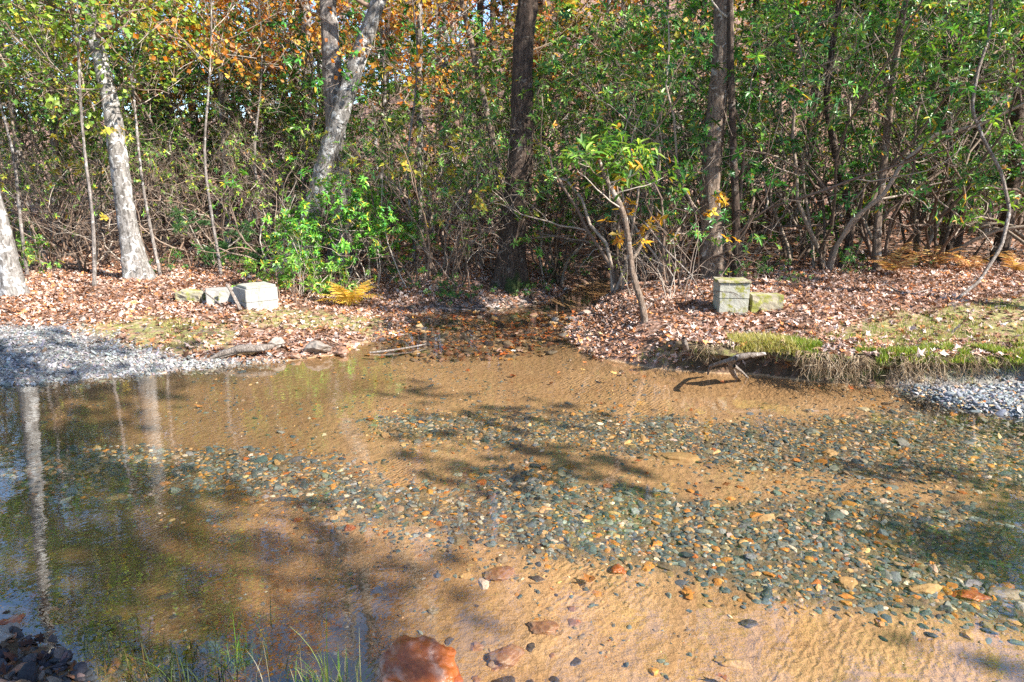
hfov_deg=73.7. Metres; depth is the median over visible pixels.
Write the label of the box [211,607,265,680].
grass tuft
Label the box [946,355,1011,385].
hanging roots
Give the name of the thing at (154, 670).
grass tuft
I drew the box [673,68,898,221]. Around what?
laurel shrub
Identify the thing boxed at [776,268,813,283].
bush
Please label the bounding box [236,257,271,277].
bush
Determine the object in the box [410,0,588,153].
orange tree
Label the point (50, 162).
rhododendron shrub
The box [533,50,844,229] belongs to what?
laurel shrub
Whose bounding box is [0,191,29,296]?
pale bark tree
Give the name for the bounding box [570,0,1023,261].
tall rhododendron
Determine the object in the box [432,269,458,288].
bush
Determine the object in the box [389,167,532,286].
rhododendron shrub
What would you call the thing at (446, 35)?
bare tree
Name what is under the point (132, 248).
pale bark tree
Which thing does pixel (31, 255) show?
bush
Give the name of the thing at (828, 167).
laurel shrub
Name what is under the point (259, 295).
concrete pier
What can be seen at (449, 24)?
yellow tree
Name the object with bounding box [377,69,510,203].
laurel shrub
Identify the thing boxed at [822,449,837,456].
sunken rock
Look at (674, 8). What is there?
bare tree
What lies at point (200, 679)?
grass tuft
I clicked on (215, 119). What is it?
tall rhododendron
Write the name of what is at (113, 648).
grass tuft
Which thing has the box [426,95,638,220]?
laurel shrub
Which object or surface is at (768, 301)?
mossy block
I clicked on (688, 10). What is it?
tall rhododendron
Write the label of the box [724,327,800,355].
edge moss
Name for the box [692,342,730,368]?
hanging roots
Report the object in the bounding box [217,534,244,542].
sunken rock
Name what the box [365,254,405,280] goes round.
bush
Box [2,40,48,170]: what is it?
tall rhododendron
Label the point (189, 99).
tall rhododendron
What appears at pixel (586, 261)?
bush
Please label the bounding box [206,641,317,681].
grass tuft
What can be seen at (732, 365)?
driftwood root
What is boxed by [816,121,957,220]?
laurel shrub
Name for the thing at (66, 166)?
bare tree
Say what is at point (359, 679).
grass tuft
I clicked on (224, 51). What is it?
understory tree
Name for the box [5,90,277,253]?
laurel shrub
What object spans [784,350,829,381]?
hanging roots
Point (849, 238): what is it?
slender tree
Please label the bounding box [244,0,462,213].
orange tree
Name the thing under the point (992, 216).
tall rhododendron
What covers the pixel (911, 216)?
green tree
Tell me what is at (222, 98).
orange tree
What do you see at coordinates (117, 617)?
dark cobble
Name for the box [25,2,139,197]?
bare tree
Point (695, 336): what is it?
leaf litter
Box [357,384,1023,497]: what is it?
stream gravel
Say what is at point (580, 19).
yellow tree
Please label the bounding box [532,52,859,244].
laurel shrub
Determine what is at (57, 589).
dark cobble
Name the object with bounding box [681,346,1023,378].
edge fringe
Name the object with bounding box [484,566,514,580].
sunken rock
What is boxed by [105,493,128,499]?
sunken slab
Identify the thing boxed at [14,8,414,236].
tall rhododendron
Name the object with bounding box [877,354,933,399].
hanging roots
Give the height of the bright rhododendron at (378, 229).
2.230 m
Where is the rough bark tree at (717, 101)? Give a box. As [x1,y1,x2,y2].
[598,0,733,280]
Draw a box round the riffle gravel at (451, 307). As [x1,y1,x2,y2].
[371,291,604,362]
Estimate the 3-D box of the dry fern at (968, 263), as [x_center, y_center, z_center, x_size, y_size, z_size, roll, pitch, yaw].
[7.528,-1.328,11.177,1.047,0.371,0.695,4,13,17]
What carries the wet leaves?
on the ground
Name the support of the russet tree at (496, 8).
on the ground
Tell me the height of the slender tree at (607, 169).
2.628 m
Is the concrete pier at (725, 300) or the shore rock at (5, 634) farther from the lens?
the concrete pier at (725, 300)
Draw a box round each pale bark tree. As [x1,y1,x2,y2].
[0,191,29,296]
[38,0,171,280]
[275,0,385,272]
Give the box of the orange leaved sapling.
[599,190,742,294]
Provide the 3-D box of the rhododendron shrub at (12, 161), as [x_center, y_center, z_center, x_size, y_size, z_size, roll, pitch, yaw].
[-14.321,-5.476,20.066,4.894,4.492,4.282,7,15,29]
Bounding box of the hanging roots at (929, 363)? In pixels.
[899,350,962,390]
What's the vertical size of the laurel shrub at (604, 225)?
5.729 m
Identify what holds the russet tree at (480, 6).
on the ground
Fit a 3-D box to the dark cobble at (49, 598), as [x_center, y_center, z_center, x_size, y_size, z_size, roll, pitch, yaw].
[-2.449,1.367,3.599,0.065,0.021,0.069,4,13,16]
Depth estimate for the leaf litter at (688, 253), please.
15.64 m
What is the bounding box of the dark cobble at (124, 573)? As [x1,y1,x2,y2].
[118,571,131,575]
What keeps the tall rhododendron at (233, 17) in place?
on the ground
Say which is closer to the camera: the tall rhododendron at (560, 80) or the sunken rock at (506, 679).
the sunken rock at (506, 679)
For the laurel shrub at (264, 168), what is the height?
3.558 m
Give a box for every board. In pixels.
[201,289,221,305]
[226,284,241,309]
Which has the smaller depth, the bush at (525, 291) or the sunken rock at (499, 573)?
the sunken rock at (499, 573)
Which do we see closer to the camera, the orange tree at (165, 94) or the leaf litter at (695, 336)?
the leaf litter at (695, 336)
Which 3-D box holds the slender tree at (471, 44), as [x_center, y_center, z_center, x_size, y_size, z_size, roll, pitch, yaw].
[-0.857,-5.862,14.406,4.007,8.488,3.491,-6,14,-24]
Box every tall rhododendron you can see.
[0,0,69,166]
[0,0,256,228]
[0,0,292,243]
[0,0,295,243]
[0,0,315,231]
[0,1,319,240]
[0,2,86,140]
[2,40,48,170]
[4,13,204,224]
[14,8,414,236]
[34,3,320,233]
[68,0,286,223]
[79,0,421,245]
[124,12,300,197]
[145,0,388,219]
[211,31,377,193]
[212,0,512,236]
[228,0,512,249]
[232,14,582,245]
[286,0,653,231]
[300,8,582,217]
[316,0,608,227]
[317,0,583,204]
[398,0,854,255]
[410,0,781,293]
[456,0,705,242]
[472,34,726,286]
[504,16,700,197]
[532,0,953,260]
[533,32,764,261]
[567,0,1023,270]
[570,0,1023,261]
[580,45,777,285]
[584,0,1001,251]
[653,0,1023,270]
[681,0,1023,258]
[700,35,997,259]
[716,0,1023,265]
[736,3,1023,236]
[758,0,1023,259]
[780,0,1023,239]
[790,0,1003,228]
[816,0,1023,276]
[825,28,1023,229]
[843,0,1023,244]
[859,4,1023,178]
[876,40,1023,225]
[920,0,1023,237]
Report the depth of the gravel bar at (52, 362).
7.75 m
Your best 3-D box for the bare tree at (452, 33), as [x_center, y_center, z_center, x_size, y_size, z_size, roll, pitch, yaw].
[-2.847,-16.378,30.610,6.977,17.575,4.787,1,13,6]
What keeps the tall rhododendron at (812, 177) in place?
on the ground
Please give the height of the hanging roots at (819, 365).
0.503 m
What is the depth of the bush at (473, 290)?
11.44 m
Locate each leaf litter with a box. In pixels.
[0,262,529,363]
[12,198,1023,287]
[528,253,1023,383]
[670,324,1022,357]
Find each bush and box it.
[8,214,73,254]
[15,234,63,272]
[149,254,179,272]
[168,236,238,268]
[197,241,250,269]
[213,238,285,273]
[232,250,346,303]
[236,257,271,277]
[287,257,377,297]
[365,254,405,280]
[395,274,421,289]
[424,283,450,303]
[425,278,464,304]
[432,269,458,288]
[453,281,496,304]
[511,279,550,299]
[532,257,589,283]
[534,280,552,290]
[549,252,593,273]
[719,257,772,280]
[755,252,791,275]
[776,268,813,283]
[809,239,868,272]
[840,264,871,274]
[902,256,933,268]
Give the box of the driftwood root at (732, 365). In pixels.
[707,352,765,380]
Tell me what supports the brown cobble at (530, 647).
on the ground
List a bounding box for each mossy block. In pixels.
[175,288,205,302]
[748,292,782,312]
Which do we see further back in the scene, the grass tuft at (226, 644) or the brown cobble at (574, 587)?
the brown cobble at (574, 587)
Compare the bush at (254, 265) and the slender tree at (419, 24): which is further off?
the slender tree at (419, 24)
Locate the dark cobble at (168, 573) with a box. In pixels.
[162,570,172,576]
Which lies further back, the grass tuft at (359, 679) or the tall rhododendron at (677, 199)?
the tall rhododendron at (677, 199)
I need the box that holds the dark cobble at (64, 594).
[60,592,68,596]
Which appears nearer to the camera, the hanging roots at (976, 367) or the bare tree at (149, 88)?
the hanging roots at (976, 367)
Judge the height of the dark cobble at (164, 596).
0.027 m
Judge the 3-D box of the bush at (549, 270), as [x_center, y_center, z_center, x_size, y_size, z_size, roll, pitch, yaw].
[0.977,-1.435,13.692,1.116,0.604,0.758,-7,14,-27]
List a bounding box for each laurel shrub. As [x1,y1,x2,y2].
[0,41,311,273]
[0,58,154,242]
[0,108,218,278]
[0,113,184,259]
[0,114,195,269]
[0,115,144,251]
[0,121,156,262]
[0,134,232,258]
[1,87,255,264]
[1,142,99,214]
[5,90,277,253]
[10,67,278,226]
[17,96,399,264]
[73,128,293,270]
[98,113,263,206]
[127,65,467,258]
[142,131,422,274]
[160,75,410,262]
[243,98,479,223]
[245,109,505,302]
[249,83,541,230]
[276,79,604,275]
[290,87,505,213]
[363,59,603,255]
[372,92,696,274]
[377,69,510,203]
[400,86,593,273]
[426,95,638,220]
[429,24,767,263]
[467,45,895,294]
[486,60,644,215]
[505,24,781,229]
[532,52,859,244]
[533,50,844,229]
[656,72,989,239]
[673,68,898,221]
[678,80,874,208]
[697,60,1000,240]
[727,78,997,218]
[735,73,888,218]
[797,118,908,203]
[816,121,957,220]
[820,30,1022,235]
[838,126,1022,219]
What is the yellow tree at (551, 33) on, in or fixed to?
on the ground
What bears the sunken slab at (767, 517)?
on the ground
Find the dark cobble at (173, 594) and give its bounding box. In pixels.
[167,591,178,597]
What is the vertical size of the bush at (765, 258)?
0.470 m
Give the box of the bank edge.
[675,340,1023,368]
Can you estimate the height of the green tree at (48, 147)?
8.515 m
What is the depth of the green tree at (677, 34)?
15.85 m
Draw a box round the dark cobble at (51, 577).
[47,574,55,579]
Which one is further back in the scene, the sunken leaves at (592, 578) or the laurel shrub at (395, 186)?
the laurel shrub at (395, 186)
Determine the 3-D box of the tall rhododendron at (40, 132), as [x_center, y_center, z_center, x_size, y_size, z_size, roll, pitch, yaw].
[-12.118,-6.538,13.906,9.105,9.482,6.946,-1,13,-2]
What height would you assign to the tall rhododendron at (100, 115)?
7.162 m
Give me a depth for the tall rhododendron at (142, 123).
17.88 m
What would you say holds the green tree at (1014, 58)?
on the ground
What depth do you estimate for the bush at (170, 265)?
12.48 m
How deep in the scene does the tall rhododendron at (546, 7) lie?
14.21 m
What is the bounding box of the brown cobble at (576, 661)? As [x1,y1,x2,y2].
[571,657,581,665]
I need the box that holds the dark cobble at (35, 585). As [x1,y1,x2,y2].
[29,582,39,587]
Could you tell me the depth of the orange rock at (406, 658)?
2.85 m
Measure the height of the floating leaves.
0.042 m
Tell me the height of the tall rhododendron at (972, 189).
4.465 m
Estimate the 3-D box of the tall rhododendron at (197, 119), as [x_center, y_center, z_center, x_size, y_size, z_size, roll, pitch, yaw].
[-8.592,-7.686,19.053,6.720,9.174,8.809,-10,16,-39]
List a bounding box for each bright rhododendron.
[220,150,414,288]
[261,209,341,295]
[301,167,457,288]
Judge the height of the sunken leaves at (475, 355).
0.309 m
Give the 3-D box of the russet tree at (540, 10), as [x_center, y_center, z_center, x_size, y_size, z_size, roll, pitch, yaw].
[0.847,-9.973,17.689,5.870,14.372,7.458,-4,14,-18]
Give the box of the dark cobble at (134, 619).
[128,617,137,622]
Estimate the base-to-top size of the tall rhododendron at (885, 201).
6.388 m
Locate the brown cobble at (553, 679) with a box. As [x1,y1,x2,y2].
[548,676,559,681]
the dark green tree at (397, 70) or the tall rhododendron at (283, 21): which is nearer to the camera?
the tall rhododendron at (283, 21)
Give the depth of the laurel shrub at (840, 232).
15.70 m
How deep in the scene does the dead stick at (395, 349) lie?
8.44 m
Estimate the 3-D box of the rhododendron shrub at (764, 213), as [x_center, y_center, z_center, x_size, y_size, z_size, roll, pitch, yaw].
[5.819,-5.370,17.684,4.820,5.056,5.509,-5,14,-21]
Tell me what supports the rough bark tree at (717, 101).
on the ground
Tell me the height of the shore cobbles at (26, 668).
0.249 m
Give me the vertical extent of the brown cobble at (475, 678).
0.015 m
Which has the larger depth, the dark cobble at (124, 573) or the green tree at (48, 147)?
the green tree at (48, 147)
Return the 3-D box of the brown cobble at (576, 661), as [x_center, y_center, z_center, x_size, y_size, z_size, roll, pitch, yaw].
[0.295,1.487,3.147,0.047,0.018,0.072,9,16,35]
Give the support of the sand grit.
on the ground
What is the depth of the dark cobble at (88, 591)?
3.72 m
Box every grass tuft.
[77,607,160,666]
[87,621,230,681]
[121,617,242,681]
[141,636,278,681]
[157,608,262,677]
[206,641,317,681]
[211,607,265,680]
[230,628,323,681]
[232,599,283,669]
[280,609,353,681]
[297,637,378,681]
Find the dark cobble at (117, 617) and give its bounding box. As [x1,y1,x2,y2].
[112,615,123,619]
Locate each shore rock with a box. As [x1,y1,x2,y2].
[0,605,31,618]
[0,613,28,629]
[0,622,22,643]
[21,620,44,631]
[44,623,74,642]
[82,633,92,643]
[268,337,284,349]
[290,353,300,358]
[303,340,331,353]
[334,347,348,355]
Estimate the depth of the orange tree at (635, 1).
20.96 m
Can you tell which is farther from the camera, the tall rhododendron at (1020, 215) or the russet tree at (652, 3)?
the russet tree at (652, 3)
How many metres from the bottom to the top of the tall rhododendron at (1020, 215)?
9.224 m
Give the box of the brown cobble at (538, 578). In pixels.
[528,575,544,581]
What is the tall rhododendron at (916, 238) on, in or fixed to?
on the ground
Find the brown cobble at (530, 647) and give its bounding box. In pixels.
[526,642,534,651]
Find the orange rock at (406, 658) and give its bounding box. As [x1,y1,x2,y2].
[375,635,462,681]
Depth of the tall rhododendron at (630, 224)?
14.85 m
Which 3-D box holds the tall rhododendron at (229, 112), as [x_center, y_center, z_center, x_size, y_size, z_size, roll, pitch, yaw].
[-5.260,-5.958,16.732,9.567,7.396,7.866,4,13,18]
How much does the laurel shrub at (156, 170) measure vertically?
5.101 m
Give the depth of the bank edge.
7.06 m
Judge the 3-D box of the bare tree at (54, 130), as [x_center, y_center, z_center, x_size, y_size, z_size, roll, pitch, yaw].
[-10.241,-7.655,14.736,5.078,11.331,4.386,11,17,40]
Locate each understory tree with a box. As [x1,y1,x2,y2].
[0,0,143,275]
[0,0,222,285]
[0,0,242,275]
[125,0,330,274]
[175,0,376,261]
[313,0,539,269]
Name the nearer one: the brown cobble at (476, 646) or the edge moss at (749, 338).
the brown cobble at (476, 646)
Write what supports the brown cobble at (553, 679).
on the ground
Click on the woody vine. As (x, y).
(1008, 205)
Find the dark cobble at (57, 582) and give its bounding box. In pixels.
[47,579,64,584]
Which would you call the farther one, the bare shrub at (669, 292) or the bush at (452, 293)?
the bush at (452, 293)
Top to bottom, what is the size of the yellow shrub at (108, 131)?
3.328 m
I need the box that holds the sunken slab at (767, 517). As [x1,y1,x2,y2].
[751,513,774,521]
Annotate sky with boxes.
[3,0,514,117]
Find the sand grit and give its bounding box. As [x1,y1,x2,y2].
[0,354,1023,681]
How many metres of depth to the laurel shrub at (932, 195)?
18.50 m
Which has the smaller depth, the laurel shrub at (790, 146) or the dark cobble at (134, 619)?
the dark cobble at (134, 619)
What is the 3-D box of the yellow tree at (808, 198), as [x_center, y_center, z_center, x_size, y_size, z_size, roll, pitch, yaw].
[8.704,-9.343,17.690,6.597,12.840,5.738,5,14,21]
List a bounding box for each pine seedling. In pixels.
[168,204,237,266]
[232,218,276,269]
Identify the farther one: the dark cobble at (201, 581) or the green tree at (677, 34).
the green tree at (677, 34)
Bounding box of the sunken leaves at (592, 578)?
[0,372,1016,680]
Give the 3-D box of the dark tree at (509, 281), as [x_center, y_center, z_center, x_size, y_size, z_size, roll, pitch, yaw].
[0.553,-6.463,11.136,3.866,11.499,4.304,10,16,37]
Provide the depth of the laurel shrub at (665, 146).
20.45 m
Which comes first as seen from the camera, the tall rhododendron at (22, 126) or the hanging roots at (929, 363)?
the hanging roots at (929, 363)
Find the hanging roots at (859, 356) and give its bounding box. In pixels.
[827,354,885,397]
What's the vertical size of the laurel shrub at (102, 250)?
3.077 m
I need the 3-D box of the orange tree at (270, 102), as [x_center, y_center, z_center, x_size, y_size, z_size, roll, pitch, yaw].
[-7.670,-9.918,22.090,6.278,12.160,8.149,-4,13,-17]
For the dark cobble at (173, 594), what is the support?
on the ground
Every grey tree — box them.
[265,0,314,200]
[319,0,355,270]
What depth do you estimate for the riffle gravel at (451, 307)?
10.51 m
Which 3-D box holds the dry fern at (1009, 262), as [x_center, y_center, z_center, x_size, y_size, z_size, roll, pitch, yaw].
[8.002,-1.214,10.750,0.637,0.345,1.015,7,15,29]
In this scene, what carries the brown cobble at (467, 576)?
on the ground
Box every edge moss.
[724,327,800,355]
[783,333,1023,363]
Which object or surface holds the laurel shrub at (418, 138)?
on the ground
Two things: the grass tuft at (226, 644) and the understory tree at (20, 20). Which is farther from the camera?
the understory tree at (20, 20)
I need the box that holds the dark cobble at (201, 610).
[198,607,205,612]
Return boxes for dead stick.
[369,344,425,352]
[886,284,941,293]
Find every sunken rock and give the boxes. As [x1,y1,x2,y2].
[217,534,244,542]
[293,518,302,521]
[344,524,355,531]
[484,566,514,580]
[486,644,524,669]
[494,676,514,681]
[527,620,559,634]
[610,563,625,573]
[714,658,751,668]
[740,619,757,628]
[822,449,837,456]
[836,576,857,590]
[906,583,942,594]
[951,589,991,601]
[985,586,1021,599]
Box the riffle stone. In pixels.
[482,355,491,360]
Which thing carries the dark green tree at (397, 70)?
on the ground
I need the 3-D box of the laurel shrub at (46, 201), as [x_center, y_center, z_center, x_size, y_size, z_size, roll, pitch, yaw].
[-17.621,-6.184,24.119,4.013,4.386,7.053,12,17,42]
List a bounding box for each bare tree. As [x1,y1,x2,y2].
[25,1,176,240]
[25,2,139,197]
[36,3,75,220]
[62,0,238,228]
[217,0,348,223]
[316,1,391,230]
[337,2,497,216]
[355,1,504,235]
[378,0,485,217]
[393,0,499,161]
[544,0,699,234]
[559,0,640,213]
[639,0,683,221]
[785,0,1008,224]
[832,54,851,216]
[847,0,1012,235]
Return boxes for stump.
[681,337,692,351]
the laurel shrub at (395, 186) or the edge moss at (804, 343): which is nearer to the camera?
the edge moss at (804, 343)
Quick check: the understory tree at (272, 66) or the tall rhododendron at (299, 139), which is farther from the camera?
the tall rhododendron at (299, 139)
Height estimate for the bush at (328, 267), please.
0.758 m
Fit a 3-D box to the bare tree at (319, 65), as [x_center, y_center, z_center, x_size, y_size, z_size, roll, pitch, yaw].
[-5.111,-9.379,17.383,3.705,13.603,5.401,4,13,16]
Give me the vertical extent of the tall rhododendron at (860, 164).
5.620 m
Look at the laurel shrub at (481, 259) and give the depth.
12.11 m
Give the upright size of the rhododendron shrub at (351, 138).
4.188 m
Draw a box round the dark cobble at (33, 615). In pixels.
[28,613,36,617]
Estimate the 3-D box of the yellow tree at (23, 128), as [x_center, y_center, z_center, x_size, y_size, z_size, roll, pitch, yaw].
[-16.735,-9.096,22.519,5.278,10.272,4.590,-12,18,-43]
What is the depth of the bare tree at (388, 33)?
21.06 m
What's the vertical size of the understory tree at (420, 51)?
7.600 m
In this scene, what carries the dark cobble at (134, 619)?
on the ground
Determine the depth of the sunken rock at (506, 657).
3.15 m
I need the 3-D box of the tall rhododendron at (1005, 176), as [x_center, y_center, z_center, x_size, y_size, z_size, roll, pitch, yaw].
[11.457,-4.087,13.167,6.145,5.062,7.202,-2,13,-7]
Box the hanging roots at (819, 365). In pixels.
[791,352,869,397]
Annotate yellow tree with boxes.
[0,4,92,215]
[287,0,437,173]
[407,2,473,53]
[473,0,709,227]
[497,1,600,101]
[704,0,981,220]
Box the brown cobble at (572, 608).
[568,606,575,611]
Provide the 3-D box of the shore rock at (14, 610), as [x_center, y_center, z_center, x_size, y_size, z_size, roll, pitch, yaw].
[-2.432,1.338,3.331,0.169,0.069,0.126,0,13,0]
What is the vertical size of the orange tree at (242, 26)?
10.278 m
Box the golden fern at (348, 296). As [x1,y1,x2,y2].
[316,279,382,306]
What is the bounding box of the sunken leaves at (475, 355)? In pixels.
[365,304,602,361]
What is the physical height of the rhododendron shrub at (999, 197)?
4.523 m
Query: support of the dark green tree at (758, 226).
on the ground
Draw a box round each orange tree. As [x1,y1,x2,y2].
[43,0,293,228]
[55,4,244,209]
[62,0,287,237]
[83,2,212,204]
[110,0,356,245]
[187,0,371,241]
[190,0,354,219]
[196,1,272,130]
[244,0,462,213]
[310,0,475,207]
[310,0,484,245]
[313,1,398,115]
[371,0,500,146]
[383,0,430,92]
[404,3,499,67]
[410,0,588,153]
[575,0,736,216]
[613,0,712,128]
[704,0,896,199]
[816,0,936,94]
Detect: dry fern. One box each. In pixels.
[864,242,924,273]
[893,243,969,268]
[940,251,1013,270]
[999,250,1023,270]
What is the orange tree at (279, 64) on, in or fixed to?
on the ground
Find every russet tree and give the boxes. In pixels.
[404,3,464,92]
[405,0,624,213]
[425,0,612,225]
[469,0,671,226]
[589,0,699,29]
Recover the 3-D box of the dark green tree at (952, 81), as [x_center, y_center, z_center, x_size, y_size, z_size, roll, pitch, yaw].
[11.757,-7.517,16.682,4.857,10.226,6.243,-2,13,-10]
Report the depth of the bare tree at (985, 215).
16.01 m
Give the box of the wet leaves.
[0,604,144,681]
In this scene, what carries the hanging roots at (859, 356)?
hanging from the bank edge
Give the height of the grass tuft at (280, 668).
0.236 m
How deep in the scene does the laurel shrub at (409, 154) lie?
18.19 m
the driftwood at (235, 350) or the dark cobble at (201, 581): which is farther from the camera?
the driftwood at (235, 350)
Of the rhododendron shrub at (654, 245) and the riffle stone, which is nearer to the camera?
the riffle stone
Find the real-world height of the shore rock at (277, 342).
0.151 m
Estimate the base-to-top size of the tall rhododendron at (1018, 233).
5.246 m
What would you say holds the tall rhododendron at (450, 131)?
on the ground
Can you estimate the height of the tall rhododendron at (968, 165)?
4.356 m
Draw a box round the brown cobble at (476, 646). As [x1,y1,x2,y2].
[470,642,483,651]
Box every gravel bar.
[0,319,294,394]
[893,365,1023,446]
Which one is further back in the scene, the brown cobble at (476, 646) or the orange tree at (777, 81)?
the orange tree at (777, 81)
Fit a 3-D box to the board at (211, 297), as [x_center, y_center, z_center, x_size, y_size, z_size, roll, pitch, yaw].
[-4.274,-0.620,9.713,0.429,0.019,0.023,35,23,13]
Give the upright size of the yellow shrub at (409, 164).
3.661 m
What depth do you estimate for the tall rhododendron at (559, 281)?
12.73 m
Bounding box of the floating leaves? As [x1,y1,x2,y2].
[426,331,924,396]
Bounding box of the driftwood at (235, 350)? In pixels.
[208,344,273,358]
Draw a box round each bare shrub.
[589,235,696,305]
[615,206,778,322]
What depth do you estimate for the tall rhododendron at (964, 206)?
10.54 m
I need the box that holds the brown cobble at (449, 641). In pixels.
[445,637,453,645]
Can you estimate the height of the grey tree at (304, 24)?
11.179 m
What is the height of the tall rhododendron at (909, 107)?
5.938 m
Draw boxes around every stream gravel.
[0,442,1023,645]
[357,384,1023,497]
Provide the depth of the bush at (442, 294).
11.37 m
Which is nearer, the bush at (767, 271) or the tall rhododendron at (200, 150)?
the bush at (767, 271)
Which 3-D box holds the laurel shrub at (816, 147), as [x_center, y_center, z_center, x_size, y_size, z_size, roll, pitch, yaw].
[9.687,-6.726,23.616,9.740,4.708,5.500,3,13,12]
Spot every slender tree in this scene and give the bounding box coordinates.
[228,0,273,238]
[386,0,575,210]
[387,0,434,248]
[556,118,690,323]
[690,0,740,276]
[699,0,902,267]
[856,0,972,271]
[936,0,1023,261]
[937,0,1014,252]
[945,0,1020,259]
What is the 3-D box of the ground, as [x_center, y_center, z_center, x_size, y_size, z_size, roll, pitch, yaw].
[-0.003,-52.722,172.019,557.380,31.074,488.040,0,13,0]
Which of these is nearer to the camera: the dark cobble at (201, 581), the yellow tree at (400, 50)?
the dark cobble at (201, 581)
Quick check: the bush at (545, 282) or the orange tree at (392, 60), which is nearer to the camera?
the bush at (545, 282)
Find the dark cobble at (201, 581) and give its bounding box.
[198,578,207,584]
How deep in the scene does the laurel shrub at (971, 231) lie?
16.16 m
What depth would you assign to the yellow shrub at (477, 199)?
11.91 m
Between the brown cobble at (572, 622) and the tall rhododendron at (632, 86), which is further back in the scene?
the tall rhododendron at (632, 86)
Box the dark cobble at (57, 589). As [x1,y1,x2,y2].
[50,587,63,592]
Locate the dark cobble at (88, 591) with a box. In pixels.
[84,588,93,593]
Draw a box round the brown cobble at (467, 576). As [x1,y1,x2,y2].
[459,571,471,579]
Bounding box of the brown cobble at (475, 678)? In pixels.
[472,675,480,681]
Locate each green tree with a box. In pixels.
[0,0,134,238]
[0,1,146,231]
[356,0,427,99]
[577,0,763,232]
[637,0,900,245]
[747,0,1019,232]
[843,0,1019,237]
[866,0,1022,226]
[915,0,1023,224]
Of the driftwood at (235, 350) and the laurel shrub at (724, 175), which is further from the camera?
the laurel shrub at (724, 175)
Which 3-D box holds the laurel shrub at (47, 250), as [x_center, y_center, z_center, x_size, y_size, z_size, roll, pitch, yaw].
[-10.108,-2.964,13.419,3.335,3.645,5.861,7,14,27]
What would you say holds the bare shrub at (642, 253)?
on the ground
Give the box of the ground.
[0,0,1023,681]
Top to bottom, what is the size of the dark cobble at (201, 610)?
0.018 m
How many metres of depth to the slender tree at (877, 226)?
10.95 m
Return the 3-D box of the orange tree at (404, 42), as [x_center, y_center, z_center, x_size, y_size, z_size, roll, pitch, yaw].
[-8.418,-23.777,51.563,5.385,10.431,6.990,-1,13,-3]
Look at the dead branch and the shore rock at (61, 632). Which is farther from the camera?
the dead branch
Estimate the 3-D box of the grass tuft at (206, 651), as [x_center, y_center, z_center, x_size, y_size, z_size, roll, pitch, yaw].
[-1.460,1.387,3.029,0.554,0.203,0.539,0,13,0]
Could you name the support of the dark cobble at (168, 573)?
on the ground
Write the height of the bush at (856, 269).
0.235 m
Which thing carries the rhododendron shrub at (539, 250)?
on the ground
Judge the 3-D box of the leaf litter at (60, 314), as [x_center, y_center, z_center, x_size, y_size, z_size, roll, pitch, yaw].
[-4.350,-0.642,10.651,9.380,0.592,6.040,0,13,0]
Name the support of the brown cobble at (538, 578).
on the ground
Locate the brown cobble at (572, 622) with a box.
[567,618,579,625]
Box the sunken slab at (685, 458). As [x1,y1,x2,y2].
[651,452,699,464]
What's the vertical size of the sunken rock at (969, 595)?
0.062 m
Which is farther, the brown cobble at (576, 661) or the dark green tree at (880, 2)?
the dark green tree at (880, 2)
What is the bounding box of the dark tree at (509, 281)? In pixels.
[489,0,537,294]
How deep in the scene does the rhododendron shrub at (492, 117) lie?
13.63 m
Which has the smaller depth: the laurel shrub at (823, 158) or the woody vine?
the woody vine
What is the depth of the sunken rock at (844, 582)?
3.75 m
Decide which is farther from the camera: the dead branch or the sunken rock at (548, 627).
the dead branch
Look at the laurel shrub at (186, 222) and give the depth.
13.13 m
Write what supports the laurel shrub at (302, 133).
on the ground
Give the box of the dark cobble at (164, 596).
[154,593,169,599]
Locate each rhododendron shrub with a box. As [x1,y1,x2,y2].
[0,85,98,224]
[0,103,61,227]
[4,88,135,212]
[180,0,402,248]
[259,45,431,259]
[324,29,557,258]
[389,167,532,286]
[484,88,634,283]
[570,163,729,279]
[674,18,844,229]
[794,18,1023,254]
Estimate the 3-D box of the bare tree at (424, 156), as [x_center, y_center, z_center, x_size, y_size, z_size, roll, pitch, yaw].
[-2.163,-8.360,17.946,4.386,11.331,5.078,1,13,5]
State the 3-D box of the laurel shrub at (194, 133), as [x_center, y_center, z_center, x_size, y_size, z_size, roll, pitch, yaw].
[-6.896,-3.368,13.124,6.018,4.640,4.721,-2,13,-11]
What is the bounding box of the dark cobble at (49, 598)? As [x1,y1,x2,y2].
[45,596,55,600]
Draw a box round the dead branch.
[643,220,703,297]
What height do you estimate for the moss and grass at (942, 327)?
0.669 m
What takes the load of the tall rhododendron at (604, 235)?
on the ground
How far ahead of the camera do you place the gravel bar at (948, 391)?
6.46 m
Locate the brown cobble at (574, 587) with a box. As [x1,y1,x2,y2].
[570,584,578,590]
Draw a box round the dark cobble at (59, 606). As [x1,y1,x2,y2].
[54,603,65,608]
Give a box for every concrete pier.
[233,281,278,309]
[712,277,751,314]
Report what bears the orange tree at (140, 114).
on the ground
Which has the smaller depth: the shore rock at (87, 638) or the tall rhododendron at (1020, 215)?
the shore rock at (87, 638)
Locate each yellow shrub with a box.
[0,92,163,270]
[305,68,502,289]
[339,91,539,281]
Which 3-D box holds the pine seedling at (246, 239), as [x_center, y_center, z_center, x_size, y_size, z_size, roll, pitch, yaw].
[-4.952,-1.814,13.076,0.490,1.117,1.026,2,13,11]
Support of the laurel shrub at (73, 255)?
on the ground
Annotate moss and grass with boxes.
[100,304,689,365]
[776,297,1023,384]
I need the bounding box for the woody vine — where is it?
[956,0,1010,298]

